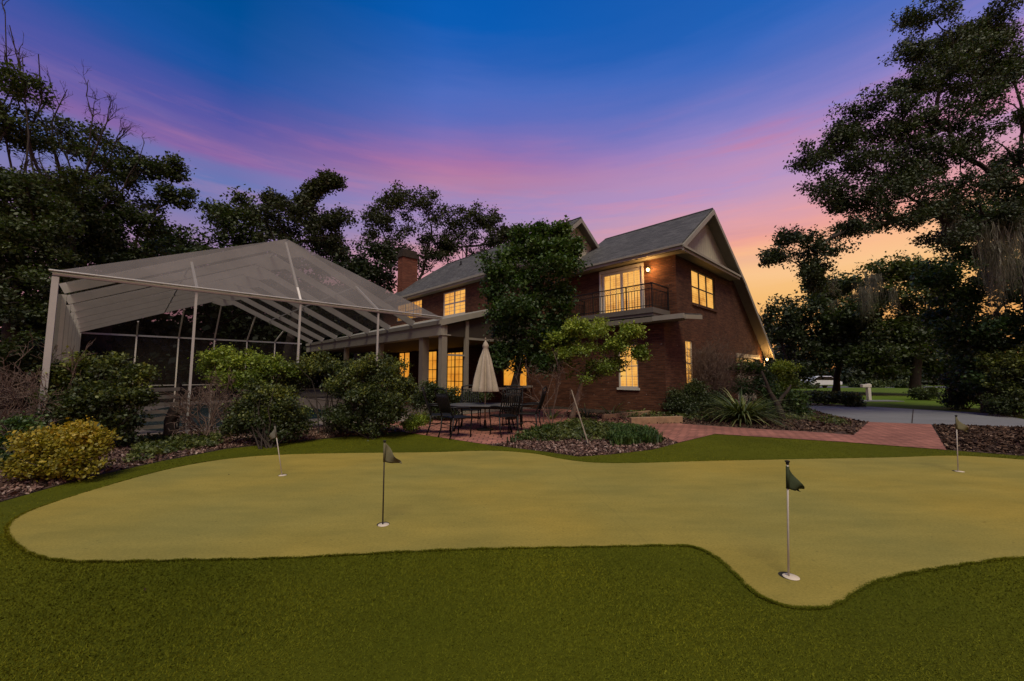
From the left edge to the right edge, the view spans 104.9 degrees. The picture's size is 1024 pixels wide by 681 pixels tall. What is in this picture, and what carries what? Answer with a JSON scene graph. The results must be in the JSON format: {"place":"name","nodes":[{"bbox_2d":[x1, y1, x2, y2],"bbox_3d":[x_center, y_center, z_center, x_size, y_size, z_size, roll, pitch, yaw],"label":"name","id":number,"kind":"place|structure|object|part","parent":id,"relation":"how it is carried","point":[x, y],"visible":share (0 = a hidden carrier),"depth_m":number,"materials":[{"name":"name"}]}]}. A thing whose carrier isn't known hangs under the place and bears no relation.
{"place":"outdoors","nodes":[
{"label":"outdoors","id":0,"kind":"place"},
{"bbox_2d":[137,403,325,430],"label":"pool water","id":1,"kind":"structure","parent":0,"point":[204,412],"depth_m":15.26,"materials":[{"name":"teal liquid"}]},
{"bbox_2d":[111,398,436,446],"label":"pool deck","id":2,"kind":"structure","parent":0,"point":[304,400],"depth_m":19.05,"materials":[{"name":"concrete"}]},
{"bbox_2d":[129,384,181,432],"bbox_3d":[-9.740,1.864,10.756,1.047,1.350,0.128,3,-6,-32],"label":"slatted fence","id":3,"kind":"object","parent":2,"relation":"on","point":[177,387],"visible":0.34,"depth_m":10.77,"materials":[{"name":"wood"}]},
{"bbox_2d":[38,239,442,436],"bbox_3d":[-12.621,0.007,17.903,10.703,6.290,17.544,5,-7,-44],"label":"pool cage","id":4,"kind":"object","parent":2,"relation":"on","point":[172,313],"visible":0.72,"depth_m":14.54,"materials":[{"name":"metal"}]},
{"bbox_2d":[311,397,528,414],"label":"lanai floor","id":5,"kind":"structure","parent":0,"point":[482,410],"depth_m":18.37,"materials":[{"name":"brick"}]},
{"bbox_2d":[382,409,595,443],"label":"patio","id":6,"kind":"structure","parent":0,"point":[486,437],"depth_m":11.89,"materials":[{"name":"red brick"}]},
{"bbox_2d":[400,409,433,432],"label":"green shrub","id":7,"kind":"object","parent":6,"relation":"on","point":[416,421],"visible":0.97,"depth_m":10.62,"materials":[{"name":"green plant"}]},
{"bbox_2d":[422,387,451,434],"bbox_3d":[-2.041,1.901,10.755,0.838,1.263,0.691,1,-5,-10],"label":"patio chair","id":8,"kind":"object","parent":6,"relation":"on","point":[429,408],"visible":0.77,"depth_m":10.52,"materials":[{"name":"black metal"}]},
{"bbox_2d":[406,378,494,419],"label":"green shrub","id":9,"kind":"object","parent":6,"relation":"on","point":[430,387],"visible":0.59,"depth_m":13.78,"materials":[{"name":"green plant"}]},
{"bbox_2d":[434,388,472,439],"bbox_3d":[-1.511,1.843,10.096,0.838,1.263,0.691,4,-7,-42],"label":"patio chair","id":10,"kind":"object","parent":6,"relation":"on","point":[443,404],"visible":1,"depth_m":9.98,"materials":[{"name":"black metal"}]},
{"bbox_2d":[460,385,481,425],"bbox_3d":[-1.321,2.056,12.540,0.691,1.263,0.838,1,-5,-10],"label":"patio chair","id":11,"kind":"object","parent":6,"relation":"on","point":[461,401],"visible":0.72,"depth_m":12.79,"materials":[{"name":"black metal"}]},
{"bbox_2d":[472,337,498,430],"bbox_3d":[-0.776,1.242,11.484,0.754,2.685,0.747,-5,-7,42],"label":"patio umbrella","id":12,"kind":"object","parent":6,"relation":"on","point":[484,380],"visible":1,"depth_m":11.35,"materials":[{"name":"beige fabric"}]},
{"bbox_2d":[450,403,521,431],"bbox_3d":[-0.780,2.221,11.400,2.100,0.744,1.120,-1,-5,6],"label":"patio table","id":13,"kind":"object","parent":6,"relation":"on","point":[478,405],"visible":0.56,"depth_m":11.06,"materials":[{"name":"black metal"}]},
{"bbox_2d":[489,388,521,437],"bbox_3d":[-0.163,1.869,10.389,0.691,1.263,0.838,3,-6,-28],"label":"patio chair","id":14,"kind":"object","parent":6,"relation":"on","point":[512,400],"visible":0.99,"depth_m":10.20,"materials":[{"name":"black metal"}]},
{"bbox_2d":[502,385,523,426],"bbox_3d":[0.037,2.056,12.540,0.691,1.263,0.838,-1,-5,8],"label":"patio chair","id":15,"kind":"object","parent":6,"relation":"on","point":[516,400],"visible":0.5,"depth_m":12.83,"materials":[{"name":"black metal"}]},
{"bbox_2d":[516,386,547,430],"bbox_3d":[0.559,1.934,11.145,0.838,1.263,0.691,-1,-5,14],"label":"patio chair","id":16,"kind":"object","parent":6,"relation":"on","point":[539,403],"visible":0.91,"depth_m":11.01,"materials":[{"name":"black metal"}]},
{"bbox_2d":[473,215,592,419],"bbox_3d":[0.784,-0.858,14.402,4.477,7.652,3.192,0,-5,0],"label":"tree","id":17,"kind":"object","parent":6,"relation":"on","point":[558,253],"visible":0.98,"depth_m":14.25,"materials":[{"name":"green plant"}]},
{"bbox_2d":[500,348,584,422],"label":"twiggy sapling","id":18,"kind":"object","parent":6,"relation":"on","point":[556,388],"visible":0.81,"depth_m":12.92,"materials":[{"name":"plant"}]},
{"bbox_2d":[546,406,570,418],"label":"spiky plant","id":19,"kind":"object","parent":6,"relation":"on","point":[554,415],"visible":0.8,"depth_m":14.49,"materials":[{"name":"green plant"}]},
{"bbox_2d":[591,403,624,415],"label":"spiky plant","id":20,"kind":"object","parent":6,"relation":"on","point":[616,409],"visible":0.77,"depth_m":14.83,"materials":[{"name":"green plant"}]},
{"bbox_2d":[0,377,1022,501],"bbox_3d":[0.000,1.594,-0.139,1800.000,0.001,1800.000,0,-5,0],"label":"ground","id":21,"kind":"structure","parent":0,"point":[319,394],"depth_m":17.20,"materials":[{"name":"brown soil"}]},
{"bbox_2d":[0,0,107,408],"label":"broadleaf tree","id":22,"kind":"object","parent":21,"relation":"on","point":[30,218],"visible":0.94,"depth_m":19.29,"materials":[{"name":"green plant"}]},
{"bbox_2d":[14,59,155,268],"bbox_3d":[-26.068,-6.658,23.192,7.274,20.809,3.844,0,-5,0],"label":"dead tree","id":23,"kind":"object","parent":21,"relation":"on","point":[57,162],"visible":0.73,"depth_m":23.81,"materials":[{"name":"brown plant"}]},
{"bbox_2d":[2,113,200,290],"bbox_3d":[-25.542,-5.241,25.128,11.502,18.273,7.470,0,-5,0],"label":"broadleaf tree","id":24,"kind":"object","parent":21,"relation":"on","point":[105,241],"visible":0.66,"depth_m":24.35,"materials":[{"name":"green plant"}]},
{"bbox_2d":[80,184,296,304],"bbox_3d":[-25.250,-4.049,34.356,27.403,17.614,12.355,0,-5,0],"label":"broadleaf tree","id":25,"kind":"object","parent":21,"relation":"on","point":[226,217],"visible":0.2,"depth_m":32.84,"materials":[{"name":"green plant"}]},
{"bbox_2d":[244,164,361,339],"bbox_3d":[-15.626,-4.399,30.006,8.300,17.474,5.766,0,-5,0],"label":"broadleaf tree","id":26,"kind":"object","parent":21,"relation":"on","point":[315,224],"visible":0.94,"depth_m":29.46,"materials":[{"name":"green plant"}]},
{"bbox_2d":[0,421,676,500],"bbox_3d":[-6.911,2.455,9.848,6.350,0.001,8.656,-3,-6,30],"label":"mulch bed","id":27,"kind":"object","parent":21,"relation":"on","point":[9,496],"visible":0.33,"depth_m":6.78,"materials":[{"name":"brown wood"}]},
{"bbox_2d":[0,411,55,463],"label":"green shrub","id":28,"kind":"object","parent":27,"relation":"on","point":[18,423],"visible":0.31,"depth_m":7.12,"materials":[{"name":"green plant"}]},
{"bbox_2d":[0,334,111,435],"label":"bare shrub","id":29,"kind":"object","parent":27,"relation":"on","point":[11,389],"visible":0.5,"depth_m":8.14,"materials":[{"name":"plant"}]},
{"bbox_2d":[0,415,122,484],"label":"golden shrub","id":30,"kind":"object","parent":27,"relation":"on","point":[71,449],"visible":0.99,"depth_m":5.82,"materials":[{"name":"yellow plant"}]},
{"bbox_2d":[25,345,165,449],"bbox_3d":[-9.087,1.249,8.577,2.612,2.293,1.727,-1,-5,14],"label":"green shrub","id":31,"kind":"object","parent":27,"relation":"on","point":[97,398],"visible":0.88,"depth_m":8.47,"materials":[{"name":"green plant"}]},
{"bbox_2d":[162,407,180,435],"bbox_3d":[-8.253,2.058,9.525,0.373,0.881,0.291,0,-5,0],"label":"tree stump","id":32,"kind":"object","parent":27,"relation":"on","point":[169,419],"visible":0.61,"depth_m":9.48,"materials":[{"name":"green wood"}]},
{"bbox_2d":[150,366,246,437],"bbox_3d":[-7.446,1.606,9.728,2.123,1.932,2.194,0,-5,0],"label":"bare shrub","id":33,"kind":"object","parent":27,"relation":"on","point":[213,414],"visible":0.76,"depth_m":9.56,"materials":[{"name":"brown plant"}]},
{"bbox_2d":[187,343,304,407],"bbox_3d":[-7.238,1.310,10.709,3.103,2.541,1.595,0,-5,0],"label":"green shrub","id":34,"kind":"object","parent":27,"relation":"on","point":[222,359],"visible":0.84,"depth_m":10.58,"materials":[{"name":"green plant"}]},
{"bbox_2d":[210,376,319,448],"bbox_3d":[-5.736,1.652,9.217,2.170,1.633,1.547,-1,-5,13],"label":"green shrub","id":35,"kind":"object","parent":27,"relation":"on","point":[284,413],"visible":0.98,"depth_m":9.07,"materials":[{"name":"green plant"}]},
{"bbox_2d":[266,347,369,433],"bbox_3d":[-5.415,1.395,11.077,2.924,2.430,1.430,-1,-5,8],"label":"green shrub","id":36,"kind":"object","parent":27,"relation":"on","point":[312,365],"visible":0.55,"depth_m":10.99,"materials":[{"name":"green plant"}]},
{"bbox_2d":[308,233,401,372],"bbox_3d":[-15.551,-2.880,38.374,10.171,15.898,7.217,0,-5,0],"label":"broadleaf tree","id":37,"kind":"object","parent":21,"relation":"on","point":[363,266],"visible":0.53,"depth_m":37.74,"materials":[{"name":"green plant"}]},
{"bbox_2d":[358,179,463,280],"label":"broadleaf tree","id":38,"kind":"object","parent":21,"relation":"on","point":[393,201],"visible":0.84,"depth_m":42.67,"materials":[{"name":"green plant"}]},
{"bbox_2d":[433,198,522,263],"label":"broadleaf tree","id":39,"kind":"object","parent":21,"relation":"on","point":[487,223],"visible":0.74,"depth_m":44.64,"materials":[{"name":"green plant"}]},
{"bbox_2d":[0,268,1023,403],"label":"woods","id":40,"kind":"object","parent":21,"relation":"on","point":[849,375],"visible":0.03,"depth_m":52.93,"materials":[{"name":"green plant"}]},
{"bbox_2d":[0,432,1023,680],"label":"turf","id":41,"kind":"structure","parent":21,"relation":"on","point":[58,492],"depth_m":2.59,"materials":[{"name":"green plant"}]},
{"bbox_2d":[313,350,421,440],"bbox_3d":[-3.735,1.400,10.351,2.599,2.327,2.289,0,-5,0],"label":"green shrub","id":42,"kind":"object","parent":41,"relation":"on","point":[377,408],"visible":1,"depth_m":10.08,"materials":[{"name":"green plant"}]},
{"bbox_2d":[8,451,1023,606],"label":"putting green","id":43,"kind":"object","parent":21,"relation":"on","point":[854,523],"visible":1,"depth_m":4.58,"materials":[{"name":"green plant"}]},
{"bbox_2d":[269,424,286,475],"bbox_3d":[-3.731,1.743,6.264,0.331,0.824,0.144,0,-5,0],"label":"putting flag","id":44,"kind":"object","parent":43,"relation":"on","point":[273,435],"visible":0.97,"depth_m":6.26,"materials":[{"name":"fabric"}]},
{"bbox_2d":[377,440,401,526],"bbox_3d":[-1.313,1.525,4.218,0.247,0.900,0.144,0,-5,0],"label":"putting flag","id":45,"kind":"object","parent":43,"relation":"on","point":[389,456],"visible":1,"depth_m":4.23,"materials":[{"name":"brown metal"}]},
{"bbox_2d":[778,460,804,580],"bbox_3d":[2.229,1.424,3.144,0.225,0.916,0.144,0,-5,0],"label":"putting flag","id":46,"kind":"object","parent":43,"relation":"on","point":[793,482],"visible":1,"depth_m":3.14,"materials":[{"name":"green fabric"}]},
{"bbox_2d":[952,415,968,471],"bbox_3d":[7.439,1.707,6.516,0.328,0.936,0.144,0,-5,0],"label":"putting flag","id":47,"kind":"object","parent":43,"relation":"on","point":[959,425],"visible":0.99,"depth_m":6.52,"materials":[{"name":"fabric"}]},
{"bbox_2d":[306,208,774,413],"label":"brick house","id":48,"kind":"structure","parent":21,"relation":"on","point":[676,286],"depth_m":19.40,"materials":[{"name":"red brick"}]},
{"bbox_2d":[398,352,408,376],"bbox_3d":[-7.652,2.086,28.012,0.100,2.500,1.600,5,-7,-44],"label":"window","id":49,"kind":"structure","parent":48,"relation":"in","point":[405,355],"depth_m":27.98,"materials":[{"name":"yellow glass"}]},
{"bbox_2d":[412,299,421,306],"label":"window","id":50,"kind":"structure","parent":48,"relation":"in","point":[419,302],"depth_m":27.17,"materials":[{"name":"yellow glass"}]},
{"bbox_2d":[428,350,436,382],"bbox_3d":[-5.466,1.914,25.751,0.100,2.450,2.100,5,-7,-44],"label":"window","id":51,"kind":"structure","parent":48,"relation":"in","point":[432,354],"depth_m":25.43,"materials":[{"name":"yellow glass"}]},
{"bbox_2d":[443,288,464,316],"bbox_3d":[-3.524,-2.247,24.018,0.200,1.600,2.420,5,-7,-44],"label":"window","id":52,"kind":"structure","parent":48,"relation":"in","point":[454,301],"depth_m":24.04,"materials":[{"name":"yellow glass"}]},
{"bbox_2d":[447,351,462,396],"bbox_3d":[-3.419,2.014,23.610,0.100,2.680,1.700,5,-7,-44],"label":"window","id":53,"kind":"structure","parent":48,"relation":"in","point":[454,363],"depth_m":23.63,"materials":[{"name":"yellow glass"}]},
{"bbox_2d":[500,360,526,388],"bbox_3d":[0.119,1.455,19.902,0.200,1.950,1.920,5,-7,-44],"label":"window","id":54,"kind":"structure","parent":48,"relation":"in","point":[506,380],"depth_m":20.17,"materials":[{"name":"yellow glass"}]},
{"bbox_2d":[599,263,644,313],"bbox_3d":[5.374,-2.384,19.267,0.210,2.390,2.420,5,-7,-44],"label":"balcony door","id":55,"kind":"structure","parent":48,"relation":"in","point":[633,276],"depth_m":19.27,"materials":[{"name":"white paint"}]},
{"bbox_2d":[617,344,639,389],"bbox_3d":[5.106,1.171,17.264,0.200,1.980,1.080,5,-7,-44],"label":"window","id":56,"kind":"structure","parent":48,"relation":"in","point":[629,379],"depth_m":17.26,"materials":[{"name":"glass"}]},
{"bbox_2d":[685,340,692,382],"bbox_3d":[7.952,1.033,17.813,0.780,2.070,0.100,5,-7,-44],"label":"window","id":57,"kind":"structure","parent":48,"relation":"in","point":[688,344],"depth_m":17.96,"materials":[{"name":"yellow glass"}]},
{"bbox_2d":[691,269,717,312],"bbox_3d":[9.498,-2.440,19.543,3.140,1.790,0.200,5,-7,-44],"label":"window","id":58,"kind":"structure","parent":48,"relation":"in","point":[702,285],"depth_m":19.62,"materials":[{"name":"yellow glass"}]},
{"bbox_2d":[736,353,759,401],"bbox_3d":[14.263,2.267,23.920,4.700,2.830,0.370,5,-7,-44],"label":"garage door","id":59,"kind":"structure","parent":48,"relation":"in","point":[750,357],"depth_m":24.13,"materials":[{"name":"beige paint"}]},
{"bbox_2d":[491,439,674,456],"bbox_3d":[2.423,2.493,10.289,3.591,0.001,5.621,-3,-6,31],"label":"mulch bed","id":60,"kind":"object","parent":21,"relation":"on","point":[583,451],"visible":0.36,"depth_m":8.41,"materials":[{"name":"brown wood"}]},
{"bbox_2d":[571,390,588,443],"bbox_3d":[1.739,1.916,10.208,0.034,1.179,2.541,0,-5,0],"label":"support stake","id":61,"kind":"object","parent":60,"relation":"on","point":[580,418],"visible":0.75,"depth_m":9.96,"materials":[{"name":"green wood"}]},
{"bbox_2d":[506,422,666,445],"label":"liriope grass","id":62,"kind":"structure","parent":60,"relation":"on","point":[627,434],"depth_m":9.45,"materials":[{"name":"green plant"}]},
{"bbox_2d":[608,411,866,434],"bbox_3d":[9.245,2.871,14.632,14.419,0.001,7.876,2,-5,-18],"label":"mulch bed","id":63,"kind":"object","parent":21,"relation":"on","point":[838,432],"visible":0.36,"depth_m":12.39,"materials":[{"name":"brown wood"}]},
{"bbox_2d":[0,408,851,465],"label":"groundcover leaves","id":64,"kind":"object","parent":63,"relation":"on","point":[155,444],"visible":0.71,"depth_m":9.57,"materials":[{"name":"green plant"}]},
{"bbox_2d":[567,403,598,417],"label":"spiky plant","id":65,"kind":"object","parent":63,"relation":"on","point":[582,413],"visible":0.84,"depth_m":14.81,"materials":[{"name":"green plant"}]},
{"bbox_2d":[537,313,653,418],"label":"tree","id":66,"kind":"object","parent":63,"relation":"on","point":[601,367],"visible":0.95,"depth_m":13.46,"materials":[{"name":"green plant"}]},
{"bbox_2d":[602,410,650,418],"bbox_3d":[4.370,2.812,14.902,2.724,0.180,0.110,4,-6,-35],"label":"landscape timber","id":67,"kind":"object","parent":63,"relation":"on","point":[610,416],"visible":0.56,"depth_m":14.58,"materials":[{"name":"brown wood"}]},
{"bbox_2d":[660,376,730,416],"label":"green shrub","id":68,"kind":"object","parent":63,"relation":"on","point":[679,400],"visible":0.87,"depth_m":15.54,"materials":[{"name":"green plant"}]},
{"bbox_2d":[682,331,780,409],"bbox_3d":[9.227,1.610,17.828,4.562,4.246,4.489,0,-5,0],"label":"bare shrub","id":69,"kind":"object","parent":63,"relation":"on","point":[712,374],"visible":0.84,"depth_m":17.37,"materials":[{"name":"brown plant"}]},
{"bbox_2d":[688,386,811,429],"bbox_3d":[7.786,2.148,13.194,3.996,1.176,3.902,0,-5,0],"label":"spiky plant","id":70,"kind":"object","parent":63,"relation":"on","point":[742,412],"visible":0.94,"depth_m":12.86,"materials":[{"name":"green plant"}]},
{"bbox_2d":[761,371,791,419],"bbox_3d":[9.420,1.979,13.984,1.077,1.811,0.260,0,-5,0],"label":"crooked trunk","id":71,"kind":"object","parent":63,"relation":"on","point":[773,397],"visible":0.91,"depth_m":13.94,"materials":[{"name":"brown plant"}]},
{"bbox_2d":[750,383,815,416],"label":"green shrub","id":72,"kind":"object","parent":63,"relation":"on","point":[799,400],"visible":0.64,"depth_m":15.09,"materials":[{"name":"green plant"}]},
{"bbox_2d":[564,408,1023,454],"bbox_3d":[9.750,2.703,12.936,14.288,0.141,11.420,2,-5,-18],"label":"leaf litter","id":73,"kind":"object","parent":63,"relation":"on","point":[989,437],"visible":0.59,"depth_m":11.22,"materials":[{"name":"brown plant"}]},
{"bbox_2d":[728,358,780,401],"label":"green shrub","id":74,"kind":"object","parent":21,"relation":"on","point":[769,376],"visible":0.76,"depth_m":17.05,"materials":[{"name":"green plant"}]},
{"bbox_2d":[567,416,945,449],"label":"brick path","id":75,"kind":"structure","parent":21,"relation":"on","point":[909,435],"depth_m":10.65,"materials":[{"name":"red brick"}]},
{"bbox_2d":[629,416,682,423],"bbox_3d":[4.723,2.616,12.882,1.876,0.240,0.150,1,-5,-13],"label":"landscape timber","id":76,"kind":"object","parent":75,"relation":"on","point":[658,419],"visible":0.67,"depth_m":12.80,"materials":[{"name":"brown wood"}]},
{"bbox_2d":[768,359,806,390],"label":"green shrub","id":77,"kind":"object","parent":21,"relation":"on","point":[785,373],"visible":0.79,"depth_m":20.62,"materials":[{"name":"green plant"}]},
{"bbox_2d":[798,387,867,406],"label":"hedge","id":78,"kind":"object","parent":21,"relation":"on","point":[838,397],"visible":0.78,"depth_m":20.09,"materials":[{"name":"green plant"}]},
{"bbox_2d":[755,0,1023,319],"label":"live oak","id":79,"kind":"object","parent":21,"relation":"on","point":[977,57],"visible":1,"depth_m":13.87,"materials":[{"name":"green plant"}]},
{"bbox_2d":[937,426,1023,455],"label":"mulch bed","id":80,"kind":"object","parent":21,"relation":"on","point":[987,447],"visible":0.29,"depth_m":8.77,"materials":[{"name":"brown plant"}]},
{"bbox_2d":[0,0,1023,368],"label":"sky","id":81,"kind":"structure","parent":0,"point":[618,116],"materials":[{"name":"blue"}]},
{"bbox_2d":[860,400,903,401],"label":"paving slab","id":82,"kind":"structure","parent":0,"point":[882,401],"depth_m":23.31,"materials":[{"name":"concrete"}]},
{"bbox_2d":[819,386,949,387],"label":"street","id":83,"kind":"structure","parent":0,"point":[873,387],"depth_m":49.23,"materials":[{"name":"grey asphalt"}]},
{"bbox_2d":[778,385,1023,418],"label":"lawn","id":84,"kind":"structure","parent":0,"point":[896,394],"depth_m":24.46,"materials":[{"name":"green plant"}]},
{"bbox_2d":[757,292,840,390],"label":"broadleaf tree","id":85,"kind":"object","parent":84,"relation":"on","point":[790,330],"visible":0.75,"depth_m":33.40,"materials":[{"name":"green plant"}]},
{"bbox_2d":[790,380,819,388],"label":"street hedge","id":86,"kind":"object","parent":84,"relation":"on","point":[807,386],"visible":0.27,"depth_m":45.00,"materials":[{"name":"green plant"}]},
{"bbox_2d":[804,376,841,387],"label":"parked car","id":87,"kind":"object","parent":84,"relation":"on","point":[826,381],"visible":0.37,"depth_m":46.90,"materials":[{"name":"white paint"}]},
{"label":"side window","id":88,"kind":"part","parent":87,"relation":"part of","materials":[{"name":"black glass"}]},
{"bbox_2d":[776,270,893,391],"bbox_3d":[28.042,-0.592,34.632,9.383,10.766,6.850,2,-5,-21],"label":"broadleaf tree","id":89,"kind":"object","parent":84,"relation":"on","point":[848,334],"visible":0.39,"depth_m":33.34,"materials":[{"name":"green plant"}]},
{"bbox_2d":[860,383,871,399],"bbox_3d":[22.269,3.231,24.738,0.570,1.050,0.220,0,-5,0],"label":"lawn post","id":90,"kind":"object","parent":84,"relation":"on","point":[867,386],"visible":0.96,"depth_m":24.67,"materials":[{"name":"white paint"}]},
{"bbox_2d":[843,379,889,387],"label":"street hedge","id":91,"kind":"object","parent":84,"relation":"on","point":[872,382],"visible":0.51,"depth_m":49.20,"materials":[{"name":"green plant"}]},
{"bbox_2d":[880,379,898,386],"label":"street hedge","id":92,"kind":"object","parent":84,"relation":"on","point":[890,383],"visible":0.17,"depth_m":51.55,"materials":[{"name":"green plant"}]},
{"bbox_2d":[823,250,966,395],"bbox_3d":[30.177,-1.270,30.574,9.805,11.251,7.469,0,-5,0],"label":"broadleaf tree","id":93,"kind":"object","parent":84,"relation":"on","point":[913,347],"visible":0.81,"depth_m":29.78,"materials":[{"name":"green plant"}]},
{"bbox_2d":[887,377,909,387],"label":"street hedge","id":94,"kind":"object","parent":84,"relation":"on","point":[901,383],"visible":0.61,"depth_m":47.52,"materials":[{"name":"green plant"}]},
{"bbox_2d":[902,384,943,399],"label":"round bush","id":95,"kind":"object","parent":84,"relation":"on","point":[920,393],"visible":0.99,"depth_m":24.64,"materials":[{"name":"green plant"}]},
{"bbox_2d":[932,365,979,409],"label":"round bush","id":96,"kind":"object","parent":84,"relation":"on","point":[959,400],"visible":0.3,"depth_m":18.14,"materials":[{"name":"green plant"}]},
{"bbox_2d":[902,193,1023,414],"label":"ivy tree","id":97,"kind":"object","parent":84,"relation":"on","point":[953,325],"visible":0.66,"depth_m":16.99,"materials":[{"name":"green plant"}]},
{"bbox_2d":[972,344,1023,415],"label":"green shrub","id":98,"kind":"object","parent":84,"relation":"on","point":[1009,395],"visible":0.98,"depth_m":15.22,"materials":[{"name":"green plant"}]},
{"bbox_2d":[807,403,1023,426],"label":"driveway","id":99,"kind":"structure","parent":0,"point":[886,415],"depth_m":15.04,"materials":[{"name":"concrete"}]}
]}

